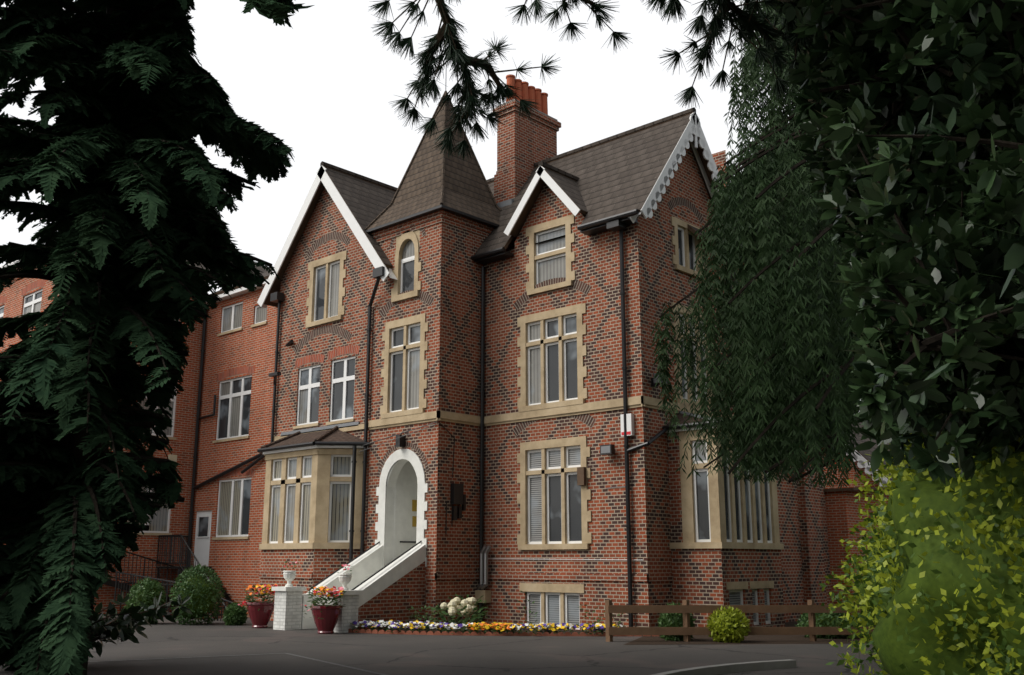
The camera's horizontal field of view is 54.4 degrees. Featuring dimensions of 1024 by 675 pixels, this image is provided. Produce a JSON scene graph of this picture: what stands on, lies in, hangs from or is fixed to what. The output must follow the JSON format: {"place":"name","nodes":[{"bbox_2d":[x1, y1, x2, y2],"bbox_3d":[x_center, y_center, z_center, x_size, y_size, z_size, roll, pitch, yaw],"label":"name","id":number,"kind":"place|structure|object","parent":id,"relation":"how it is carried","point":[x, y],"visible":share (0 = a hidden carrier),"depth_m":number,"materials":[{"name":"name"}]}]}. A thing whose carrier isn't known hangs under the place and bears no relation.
{"place":"outdoors","nodes":[
{"label":"outdoors","id":0,"kind":"place"},
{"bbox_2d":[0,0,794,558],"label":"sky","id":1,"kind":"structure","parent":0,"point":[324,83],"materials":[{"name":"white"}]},
{"bbox_2d":[365,63,512,625],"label":"tower","id":2,"kind":"structure","parent":0,"point":[432,225],"depth_m":26.07,"materials":[{"name":"red brick"}]},
{"bbox_2d":[0,612,888,674],"bbox_3d":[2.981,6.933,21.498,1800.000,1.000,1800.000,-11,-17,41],"label":"ground","id":3,"kind":"structure","parent":0,"point":[387,654],"depth_m":17.02,"materials":[{"name":"grey asphalt"}]},
{"bbox_2d":[16,591,192,668],"bbox_3d":[-6.851,4.335,14.708,3.906,1.132,3.989,-11,-17,41],"label":"shrub","id":4,"kind":"object","parent":3,"relation":"on","point":[122,624],"visible":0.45,"depth_m":15.17,"materials":[{"name":"green plant"}]},
{"bbox_2d":[0,241,277,613],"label":"house extension","id":5,"kind":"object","parent":3,"relation":"on","point":[237,381],"visible":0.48,"depth_m":32.06,"materials":[{"name":"red brick"}]},
{"bbox_2d":[187,219,738,626],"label":"drainpipes","id":6,"kind":"object","parent":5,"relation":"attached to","point":[378,272],"visible":0.49,"depth_m":26.23,"materials":[{"name":"black metal"}]},
{"bbox_2d":[268,372,667,602],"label":"wall fittings","id":7,"kind":"object","parent":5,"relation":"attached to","point":[457,495],"depth_m":24.83,"materials":[{"name":"black metal"}]},
{"bbox_2d":[0,0,313,674],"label":"conifer tree","id":8,"kind":"object","parent":3,"relation":"on","point":[121,173],"visible":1,"depth_m":12.17,"materials":[{"name":"green plant"}]},
{"bbox_2d":[103,534,233,620],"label":"metal stair railings","id":9,"kind":"object","parent":3,"relation":"on","point":[122,586],"visible":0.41,"depth_m":30.52,"materials":[{"name":"black metal"}]},
{"bbox_2d":[124,564,248,625],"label":"shrubs","id":10,"kind":"object","parent":3,"relation":"on","point":[201,591],"visible":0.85,"depth_m":25.10,"materials":[{"name":"green plant"}]},
{"bbox_2d":[238,584,348,633],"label":"flower pots","id":11,"kind":"object","parent":3,"relation":"on","point":[326,617],"visible":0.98,"depth_m":22.29,"materials":[{"name":"red ceramic"}]},
{"bbox_2d":[257,187,374,620],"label":"building left wing","id":12,"kind":"structure","parent":3,"relation":"on","point":[327,283],"depth_m":27.86,"materials":[{"name":"red brick"}]},
{"bbox_2d":[271,541,425,632],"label":"entrance steps","id":13,"kind":"structure","parent":3,"relation":"on","point":[394,590],"depth_m":23.52,"materials":[{"name":"white paint"}]},
{"bbox_2d":[369,0,856,160],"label":"pine tree","id":14,"kind":"object","parent":3,"relation":"on","point":[747,20],"visible":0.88,"depth_m":7.82,"materials":[{"name":"green plant"}]},
{"bbox_2d":[483,144,832,631],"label":"building right wing","id":15,"kind":"structure","parent":3,"relation":"on","point":[553,397],"depth_m":23.92,"materials":[{"name":"red brick"}]},
{"bbox_2d":[652,659,796,674],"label":"curb","id":16,"kind":"structure","parent":3,"relation":"on","point":[742,667],"depth_m":14.28,"materials":[{"name":"concrete"}]},
{"bbox_2d":[797,417,896,620],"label":"brick wall","id":17,"kind":"structure","parent":3,"relation":"on","point":[842,512],"depth_m":28.27,"materials":[{"name":"brick"}]},
{"bbox_2d":[775,0,1023,484],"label":"broadleaf tree","id":18,"kind":"object","parent":3,"relation":"on","point":[910,116],"visible":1,"depth_m":5.33,"materials":[{"name":"green plant"}]},
{"bbox_2d":[89,622,870,674],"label":"garden ground","id":19,"kind":"structure","parent":0,"point":[748,639],"depth_m":19.74,"materials":[{"name":"soil"}]},
{"bbox_2d":[348,626,658,635],"bbox_3d":[-0.212,6.494,21.825,5.911,0.170,3.948,-11,-17,41],"label":"flower bed","id":20,"kind":"object","parent":19,"relation":"on","point":[488,633],"visible":0.48,"depth_m":21.51,"materials":[{"name":"soil"}]},
{"bbox_2d":[350,590,625,634],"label":"flower bed plants","id":21,"kind":"object","parent":20,"relation":"on","point":[464,608],"visible":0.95,"depth_m":21.90,"materials":[{"name":"multicoloured plant"}]},
{"bbox_2d":[605,600,874,641],"bbox_3d":[8.555,5.471,21.606,13.107,1.900,4.377,8,-15,-31],"label":"fence rail","id":22,"kind":"object","parent":19,"relation":"on","point":[687,631],"visible":0.33,"depth_m":19.82,"materials":[{"name":"brown wood"}]},
{"bbox_2d":[651,0,862,489],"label":"weeping tree","id":23,"kind":"object","parent":19,"relation":"on","point":[787,326],"visible":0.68,"depth_m":15.70,"materials":[{"name":"green plant"}]},
{"bbox_2d":[657,599,875,642],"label":"garden shrubs","id":24,"kind":"object","parent":19,"relation":"on","point":[730,624],"visible":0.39,"depth_m":19.87,"materials":[{"name":"green plant"}]},
{"bbox_2d":[819,432,1023,674],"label":"hedge","id":25,"kind":"object","parent":19,"relation":"on","point":[893,654],"depth_m":7.05,"materials":[{"name":"green plant"}]},
{"bbox_2d":[257,107,746,307],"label":"house roofs","id":26,"kind":"structure","parent":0,"point":[624,177],"depth_m":26.21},
{"bbox_2d":[494,74,560,249],"bbox_3d":[0.406,-4.907,29.535,0.920,5.630,2.250,-11,-17,41],"label":"house chimney","id":27,"kind":"object","parent":26,"relation":"on","point":[525,145],"visible":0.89,"depth_m":29.17,"materials":[{"name":"red brick"}]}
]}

